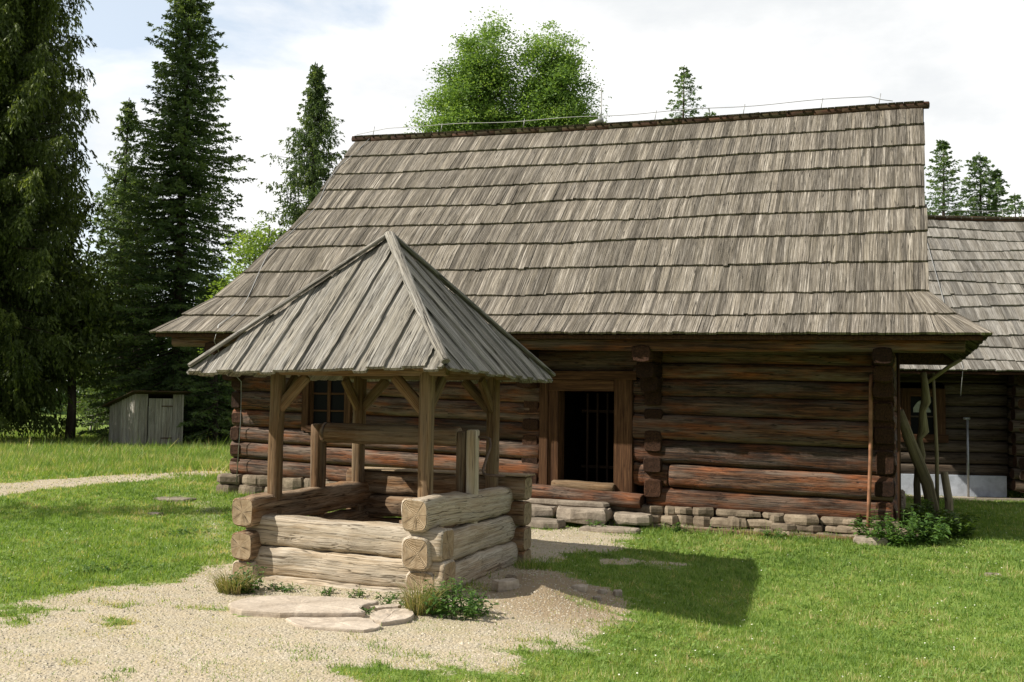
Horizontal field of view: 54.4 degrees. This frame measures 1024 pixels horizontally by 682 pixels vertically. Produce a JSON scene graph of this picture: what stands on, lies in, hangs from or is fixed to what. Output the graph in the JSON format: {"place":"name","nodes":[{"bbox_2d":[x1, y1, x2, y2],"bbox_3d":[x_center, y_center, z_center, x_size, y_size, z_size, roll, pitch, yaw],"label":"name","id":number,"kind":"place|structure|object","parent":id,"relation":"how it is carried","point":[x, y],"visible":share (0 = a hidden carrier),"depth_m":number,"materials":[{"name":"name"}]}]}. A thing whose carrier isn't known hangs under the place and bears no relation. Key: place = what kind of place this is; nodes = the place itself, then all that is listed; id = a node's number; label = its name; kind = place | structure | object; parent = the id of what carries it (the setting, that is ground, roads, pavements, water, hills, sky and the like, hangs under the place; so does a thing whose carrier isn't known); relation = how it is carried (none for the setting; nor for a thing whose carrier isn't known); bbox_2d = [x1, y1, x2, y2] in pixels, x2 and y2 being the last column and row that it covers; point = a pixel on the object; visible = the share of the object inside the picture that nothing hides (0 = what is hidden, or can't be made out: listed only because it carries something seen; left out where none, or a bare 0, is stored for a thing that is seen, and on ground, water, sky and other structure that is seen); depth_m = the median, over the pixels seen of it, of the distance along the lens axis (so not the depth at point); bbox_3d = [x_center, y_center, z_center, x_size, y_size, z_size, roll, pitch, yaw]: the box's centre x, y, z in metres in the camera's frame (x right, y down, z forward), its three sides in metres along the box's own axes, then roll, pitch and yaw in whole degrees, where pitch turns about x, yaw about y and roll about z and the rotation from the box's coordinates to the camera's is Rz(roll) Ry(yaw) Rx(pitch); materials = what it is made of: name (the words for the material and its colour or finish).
{"place":"outdoors","nodes":[
{"label":"outdoors","id":0,"kind":"place"},
{"bbox_2d":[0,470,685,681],"bbox_3d":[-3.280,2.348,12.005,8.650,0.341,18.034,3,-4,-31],"label":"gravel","id":1,"kind":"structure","parent":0,"point":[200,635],"depth_m":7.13,"materials":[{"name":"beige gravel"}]},
{"bbox_2d":[0,425,1023,681],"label":"grass","id":2,"kind":"structure","parent":0,"point":[24,459],"depth_m":9.82,"materials":[{"name":"green plant"}]},
{"bbox_2d":[0,411,1023,681],"bbox_3d":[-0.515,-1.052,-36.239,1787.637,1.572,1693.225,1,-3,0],"label":"ground","id":3,"kind":"structure","parent":0,"point":[546,581],"depth_m":7.73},
{"bbox_2d":[1,608,53,620],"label":"grass tuft","id":4,"kind":"object","parent":3,"relation":"on","point":[26,614],"visible":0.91,"depth_m":7.46,"materials":[{"name":"green plant"}]},
{"bbox_2d":[0,0,118,442],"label":"spruce","id":5,"kind":"object","parent":3,"relation":"on","point":[36,179],"visible":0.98,"depth_m":29.67,"materials":[{"name":"green plant"}]},
{"bbox_2d":[0,197,164,440],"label":"slim tree","id":6,"kind":"object","parent":3,"relation":"on","point":[83,328],"visible":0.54,"depth_m":30.94,"materials":[{"name":"green plant"}]},
{"bbox_2d":[83,415,108,429],"bbox_3d":[-15.247,3.224,37.862,1.800,0.784,1.760,2,-4,-11],"label":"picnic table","id":7,"kind":"object","parent":3,"relation":"on","point":[92,424],"visible":0.09,"depth_m":37.38,"materials":[{"name":"grey wood"}]},
{"bbox_2d":[3,276,208,414],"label":"forest","id":8,"kind":"object","parent":3,"relation":"on","point":[64,395],"visible":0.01,"depth_m":69.13,"materials":[{"name":"green plant"}]},
{"bbox_2d":[45,168,167,411],"bbox_3d":[-14.693,-1.539,37.411,6.255,10.409,6.124,1,-3,0],"label":"spruce","id":9,"kind":"object","parent":3,"relation":"on","point":[95,223],"visible":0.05,"depth_m":37.23,"materials":[{"name":"green plant"}]},
{"bbox_2d":[66,97,153,434],"bbox_3d":[-14.224,-2.556,35.794,3.481,12.543,4.164,3,-4,-26],"label":"spruce","id":10,"kind":"object","parent":3,"relation":"on","point":[128,109],"visible":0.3,"depth_m":35.77,"materials":[{"name":"green plant"}]},
{"bbox_2d":[72,560,152,573],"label":"weed","id":11,"kind":"object","parent":3,"relation":"on","point":[105,568],"visible":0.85,"depth_m":9.45,"materials":[{"name":"green plant"}]},
{"bbox_2d":[40,178,210,434],"bbox_3d":[-13.058,-1.012,34.203,6.047,9.361,5.582,1,-3,0],"label":"spruce","id":12,"kind":"object","parent":3,"relation":"on","point":[118,272],"visible":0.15,"depth_m":33.65,"materials":[{"name":"green plant"}]},
{"bbox_2d":[102,390,191,445],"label":"shed","id":13,"kind":"structure","parent":3,"relation":"on","point":[142,416],"depth_m":28.73,"materials":[{"name":"wood"}]},
{"bbox_2d":[147,398,172,444],"bbox_3d":[-10.155,2.389,28.735,0.041,1.460,0.722,-3,-5,45],"label":"door","id":14,"kind":"structure","parent":13,"relation":"in","point":[160,411],"depth_m":28.73,"materials":[{"name":"wood"}]},
{"bbox_2d":[147,512,163,515],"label":"lawn stone","id":15,"kind":"object","parent":3,"relation":"on","point":[152,513],"visible":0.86,"depth_m":13.73,"materials":[{"name":"grey stone"}]},
{"bbox_2d":[87,348,224,432],"bbox_3d":[-11.394,2.132,34.659,5.603,4.364,5.483,-1,-4,31],"label":"bush","id":16,"kind":"object","parent":3,"relation":"on","point":[125,390],"visible":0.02,"depth_m":34.09,"materials":[{"name":"green plant"}]},
{"bbox_2d":[65,0,259,442],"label":"spruce","id":17,"kind":"object","parent":3,"relation":"on","point":[177,109],"visible":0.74,"depth_m":32.26,"materials":[{"name":"green plant"}]},
{"bbox_2d":[153,496,196,501],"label":"paving slab","id":18,"kind":"structure","parent":3,"relation":"on","point":[174,499],"depth_m":15.03,"materials":[{"name":"stone"}]},
{"bbox_2d":[157,526,211,536],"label":"weed","id":19,"kind":"object","parent":3,"relation":"on","point":[186,530],"visible":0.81,"depth_m":12.02,"materials":[{"name":"green plant"}]},
{"bbox_2d":[161,277,235,445],"bbox_3d":[-9.235,0.795,30.518,3.388,5.644,3.842,1,-3,0],"label":"spruce","id":20,"kind":"object","parent":3,"relation":"on","point":[215,429],"visible":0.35,"depth_m":30.30,"materials":[{"name":"green plant"}]},
{"bbox_2d":[191,375,233,439],"bbox_3d":[-8.398,2.131,33.398,6.009,3.763,5.259,1,-3,0],"label":"bush","id":21,"kind":"object","parent":3,"relation":"on","point":[225,406],"visible":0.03,"depth_m":32.62,"materials":[{"name":"green plant"}]},
{"bbox_2d":[198,563,265,594],"bbox_3d":[-2.347,2.030,8.490,0.737,0.247,0.737,1,-3,0],"label":"grass tuft","id":22,"kind":"object","parent":3,"relation":"on","point":[224,585],"visible":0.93,"depth_m":8.44,"materials":[{"name":"green plant"}]},
{"bbox_2d":[196,216,285,352],"bbox_3d":[-7.010,-0.139,26.566,3.159,6.528,3.118,-3,-5,45],"label":"young tree","id":23,"kind":"object","parent":3,"relation":"on","point":[249,251],"visible":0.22,"depth_m":26.51,"materials":[{"name":"green plant"}]},
{"bbox_2d":[226,562,266,593],"bbox_3d":[-2.293,2.042,8.555,0.339,0.255,0.378,1,-3,0],"label":"weed","id":24,"kind":"object","parent":3,"relation":"on","point":[254,586],"visible":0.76,"depth_m":8.55,"materials":[{"name":"green plant"}]},
{"bbox_2d":[264,582,286,590],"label":"weed","id":25,"kind":"object","parent":3,"relation":"on","point":[272,585],"visible":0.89,"depth_m":8.64,"materials":[{"name":"green plant"}]},
{"bbox_2d":[275,583,303,592],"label":"weed","id":26,"kind":"object","parent":3,"relation":"on","point":[287,589],"visible":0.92,"depth_m":8.56,"materials":[{"name":"green plant"}]},
{"bbox_2d":[236,62,346,257],"bbox_3d":[-7.508,-2.869,36.315,7.059,14.988,8.318,1,-3,0],"label":"spruce","id":27,"kind":"object","parent":3,"relation":"on","point":[317,127],"visible":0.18,"depth_m":36.35,"materials":[{"name":"green plant"}]},
{"bbox_2d":[228,595,378,617],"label":"stone slab","id":28,"kind":"structure","parent":3,"relation":"on","point":[283,606],"depth_m":7.73,"materials":[{"name":"beige stone"}]},
{"bbox_2d":[318,586,336,595],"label":"weed","id":29,"kind":"object","parent":3,"relation":"on","point":[326,591],"visible":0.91,"depth_m":8.44,"materials":[{"name":"green plant"}]},
{"bbox_2d":[286,617,380,632],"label":"stone slab","id":30,"kind":"structure","parent":3,"relation":"on","point":[348,624],"depth_m":7.28,"materials":[{"name":"beige stone"}]},
{"bbox_2d":[346,589,365,597],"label":"weed","id":31,"kind":"object","parent":3,"relation":"on","point":[360,593],"visible":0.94,"depth_m":8.38,"materials":[{"name":"green plant"}]},
{"bbox_2d":[359,605,374,614],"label":"weed","id":32,"kind":"object","parent":3,"relation":"on","point":[370,609],"visible":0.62,"depth_m":7.77,"materials":[{"name":"green plant"}]},
{"bbox_2d":[186,231,555,594],"bbox_3d":[-1.263,0.764,9.950,2.664,3.739,2.877,-1,-4,21],"label":"covered well","id":33,"kind":"object","parent":3,"relation":"on","point":[386,310],"visible":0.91,"depth_m":9.26,"materials":[{"name":"wood"}]},
{"bbox_2d":[368,604,401,610],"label":"stone slab","id":34,"kind":"structure","parent":3,"relation":"on","point":[384,606],"depth_m":7.84,"materials":[{"name":"beige stone"}]},
{"bbox_2d":[373,591,402,601],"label":"weed","id":35,"kind":"object","parent":3,"relation":"on","point":[392,596],"visible":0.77,"depth_m":8.32,"materials":[{"name":"green plant"}]},
{"bbox_2d":[377,596,404,604],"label":"weed","id":36,"kind":"object","parent":3,"relation":"on","point":[384,600],"visible":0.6,"depth_m":8.05,"materials":[{"name":"green plant"}]},
{"bbox_2d":[370,608,413,625],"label":"stone slab","id":37,"kind":"structure","parent":3,"relation":"on","point":[389,617],"depth_m":7.51,"materials":[{"name":"beige stone"}]},
{"bbox_2d":[383,575,457,615],"bbox_3d":[-0.757,1.987,7.825,0.784,0.317,0.744,-1,-4,23],"label":"grass tuft","id":38,"kind":"object","parent":3,"relation":"on","point":[415,604],"visible":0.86,"depth_m":7.79,"materials":[{"name":"green plant"}]},
{"bbox_2d":[421,577,499,619],"bbox_3d":[-0.461,2.018,7.830,0.610,0.314,0.571,-3,-5,44],"label":"nettle bush","id":39,"kind":"object","parent":3,"relation":"on","point":[473,605],"visible":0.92,"depth_m":7.78,"materials":[{"name":"green plant"}]},
{"bbox_2d":[491,578,518,591],"bbox_3d":[-0.054,2.175,8.863,0.228,0.110,0.165,3,-4,-27],"label":"loose stone","id":40,"kind":"object","parent":3,"relation":"on","point":[504,585],"visible":0.99,"depth_m":8.80,"materials":[{"name":"grey stone"}]},
{"bbox_2d":[403,5,611,132],"bbox_3d":[0.118,-3.507,30.278,7.582,14.147,4.344,1,-3,0],"label":"ash tree","id":41,"kind":"object","parent":3,"relation":"on","point":[546,94],"visible":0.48,"depth_m":29.92,"materials":[{"name":"green plant"}]},
{"bbox_2d":[505,574,516,578],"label":"loose stone","id":42,"kind":"object","parent":3,"relation":"on","point":[509,576],"visible":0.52,"depth_m":9.09,"materials":[{"name":"grey stone"}]},
{"bbox_2d":[0,480,1023,681],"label":"clover","id":43,"kind":"object","parent":3,"relation":"on","point":[629,638],"depth_m":8.98,"materials":[{"name":"green plant"}]},
{"bbox_2d":[513,554,560,571],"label":"grass tuft","id":44,"kind":"object","parent":3,"relation":"on","point":[530,563],"visible":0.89,"depth_m":9.98,"materials":[{"name":"green plant"}]},
{"bbox_2d":[531,504,557,517],"bbox_3d":[0.262,2.321,13.640,0.788,0.176,0.476,-1,-4,22],"label":"step stone","id":45,"kind":"object","parent":3,"relation":"on","point":[544,511],"visible":0.4,"depth_m":13.38,"materials":[{"name":"beige stone"}]},
{"bbox_2d":[523,498,609,506],"bbox_3d":[0.707,2.212,13.653,1.313,0.079,0.256,-1,-4,22],"label":"step stone","id":46,"kind":"object","parent":45,"relation":"on","point":[572,503],"visible":0.78,"depth_m":13.51,"materials":[{"name":"beige stone"}]},
{"bbox_2d":[526,517,565,528],"bbox_3d":[0.385,2.415,13.139,0.607,0.139,0.316,-1,-4,22],"label":"step stone","id":47,"kind":"object","parent":3,"relation":"on","point":[541,523],"visible":0.64,"depth_m":13.02,"materials":[{"name":"beige stone"}]},
{"bbox_2d":[149,88,993,540],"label":"log house","id":48,"kind":"structure","parent":3,"relation":"on","point":[735,320],"depth_m":13.97,"materials":[{"name":"brown wood"}]},
{"bbox_2d":[301,379,352,431],"bbox_3d":[-2.822,0.939,15.454,0.870,0.950,0.275,-1,-4,22],"label":"window","id":49,"kind":"structure","parent":48,"relation":"in","point":[323,401],"depth_m":15.46,"materials":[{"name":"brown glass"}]},
{"bbox_2d":[928,358,961,383],"bbox_3d":[5.884,0.411,13.569,0.468,0.363,0.061,0,-4,16],"label":"wooden pole","id":50,"kind":"object","parent":48,"relation":"attached to","point":[942,371],"visible":0.97,"depth_m":13.55,"materials":[{"name":"brown wood"}]},
{"bbox_2d":[571,584,587,591],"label":"loose stone","id":51,"kind":"object","parent":3,"relation":"on","point":[581,587],"visible":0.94,"depth_m":9.18,"materials":[{"name":"grey stone"}]},
{"bbox_2d":[556,506,612,524],"bbox_3d":[0.951,2.329,13.364,0.742,0.215,0.476,-1,-4,22],"label":"step stone","id":52,"kind":"object","parent":3,"relation":"on","point":[578,515],"visible":0.97,"depth_m":13.16,"materials":[{"name":"beige stone"}]},
{"bbox_2d":[586,519,605,526],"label":"weed","id":53,"kind":"object","parent":3,"relation":"on","point":[596,522],"visible":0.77,"depth_m":12.96,"materials":[{"name":"green plant"}]},
{"bbox_2d":[593,596,601,600],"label":"loose stone","id":54,"kind":"object","parent":3,"relation":"on","point":[598,598],"visible":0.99,"depth_m":8.95,"materials":[{"name":"grey stone"}]},
{"bbox_2d":[597,588,606,593],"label":"loose stone","id":55,"kind":"object","parent":3,"relation":"on","point":[602,591],"visible":0.99,"depth_m":9.27,"materials":[{"name":"grey stone"}]},
{"bbox_2d":[579,525,640,533],"bbox_3d":[1.268,2.434,12.852,0.776,0.083,0.278,-1,-4,22],"label":"step stone","id":56,"kind":"object","parent":3,"relation":"on","point":[610,529],"visible":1,"depth_m":12.76,"materials":[{"name":"beige stone"}]},
{"bbox_2d":[613,589,621,597],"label":"loose stone","id":57,"kind":"object","parent":3,"relation":"on","point":[617,593],"visible":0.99,"depth_m":9.23,"materials":[{"name":"grey stone"}]},
{"bbox_2d":[613,512,652,525],"bbox_3d":[1.588,2.351,13.165,0.516,0.150,0.298,-1,-4,22],"label":"step stone","id":58,"kind":"object","parent":3,"relation":"on","point":[624,518],"visible":1,"depth_m":13.05,"materials":[{"name":"beige stone"}]},
{"bbox_2d":[670,522,686,533],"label":"weed","id":59,"kind":"object","parent":3,"relation":"on","point":[677,527],"visible":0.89,"depth_m":12.83,"materials":[{"name":"green plant"}]},
{"bbox_2d":[663,65,705,118],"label":"spruce","id":60,"kind":"object","parent":3,"relation":"on","point":[682,76],"visible":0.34,"depth_m":42.67,"materials":[{"name":"green plant"}]},
{"bbox_2d":[704,108,715,115],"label":"spruce","id":61,"kind":"object","parent":3,"relation":"on","point":[709,114],"visible":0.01,"depth_m":43.60,"materials":[{"name":"green plant"}]},
{"bbox_2d":[761,528,786,539],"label":"weed","id":62,"kind":"object","parent":3,"relation":"on","point":[775,534],"visible":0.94,"depth_m":12.40,"materials":[{"name":"green plant"}]},
{"bbox_2d":[853,535,887,545],"bbox_3d":[4.323,2.414,12.005,0.399,0.118,0.274,-1,-4,22],"label":"corner stone","id":63,"kind":"object","parent":3,"relation":"on","point":[863,539],"visible":0.72,"depth_m":11.90,"materials":[{"name":"beige stone"}]},
{"bbox_2d":[848,506,952,546],"bbox_3d":[4.753,2.251,12.153,1.306,0.471,1.220,1,-3,0],"label":"nettle bush","id":64,"kind":"object","parent":3,"relation":"on","point":[935,536],"visible":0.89,"depth_m":11.96,"materials":[{"name":"green plant"}]},
{"bbox_2d":[896,409,939,521],"bbox_3d":[5.480,1.764,13.387,0.739,1.691,0.166,2,-4,-17],"label":"leaning pole","id":65,"kind":"object","parent":3,"relation":"on","point":[921,468],"visible":0.7,"depth_m":13.33,"materials":[{"name":"brown wood"}]},
{"bbox_2d":[913,372,930,513],"bbox_3d":[5.582,1.514,13.584,0.154,2.181,0.310,2,-4,-15],"label":"leaning pole","id":66,"kind":"object","parent":3,"relation":"on","point":[923,430],"visible":0.79,"depth_m":13.52,"materials":[{"name":"brown wood"}]},
{"bbox_2d":[932,373,938,504],"bbox_3d":[5.850,1.503,13.738,0.068,2.125,0.281,-1,-4,29],"label":"leaning pole","id":67,"kind":"object","parent":3,"relation":"on","point":[935,442],"visible":0.79,"depth_m":13.71,"materials":[{"name":"brown wood"}]},
{"bbox_2d":[897,498,983,539],"bbox_3d":[5.395,2.301,12.833,1.196,0.520,1.219,4,-5,-41],"label":"shrub","id":68,"kind":"object","parent":3,"relation":"on","point":[958,525],"visible":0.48,"depth_m":12.62,"materials":[{"name":"green plant"}]},
{"bbox_2d":[940,472,953,517],"bbox_3d":[5.962,2.204,13.614,0.145,0.816,0.356,0,-4,14],"label":"leaning pole","id":69,"kind":"object","parent":3,"relation":"on","point":[947,492],"visible":0.6,"depth_m":13.65,"materials":[{"name":"brown wood"}]},
{"bbox_2d":[924,139,975,215],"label":"spruce","id":70,"kind":"object","parent":3,"relation":"on","point":[943,146],"visible":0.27,"depth_m":45.38,"materials":[{"name":"green plant"}]},
{"bbox_2d":[900,209,1023,501],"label":"annex house","id":71,"kind":"structure","parent":3,"relation":"on","point":[976,268],"depth_m":20.08,"materials":[{"name":"brown wood"}]},
{"bbox_2d":[900,388,948,442],"bbox_3d":[8.294,1.504,20.169,0.960,1.080,0.260,0,-3,6],"label":"window","id":72,"kind":"structure","parent":71,"relation":"in","point":[910,398],"depth_m":20.11,"materials":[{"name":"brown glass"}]},
{"bbox_2d":[963,417,969,496],"bbox_3d":[9.072,2.385,19.850,0.130,1.724,0.048,1,-3,0],"label":"metal pipe","id":73,"kind":"object","parent":71,"relation":"on","point":[967,419],"visible":0.81,"depth_m":19.84,"materials":[{"name":"grey metal"}]},
{"bbox_2d":[951,152,1014,216],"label":"spruce","id":74,"kind":"object","parent":3,"relation":"on","point":[986,180],"visible":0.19,"depth_m":45.77,"materials":[{"name":"green plant"}]},
{"bbox_2d":[984,572,1001,576],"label":"lawn stone","id":75,"kind":"object","parent":3,"relation":"on","point":[990,573],"visible":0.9,"depth_m":10.07,"materials":[{"name":"beige stone"}]},
{"bbox_2d":[983,169,1011,216],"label":"spruce","id":76,"kind":"object","parent":3,"relation":"on","point":[997,201],"visible":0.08,"depth_m":46.06,"materials":[{"name":"green plant"}]},
{"bbox_2d":[1003,192,1023,216],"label":"spruce","id":77,"kind":"object","parent":3,"relation":"on","point":[1014,198],"visible":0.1,"depth_m":60.51,"materials":[{"name":"green plant"}]},
{"bbox_2d":[40,0,1023,391],"label":"sky","id":78,"kind":"structure","parent":0,"point":[965,58],"materials":[{"name":"white"}]}
]}

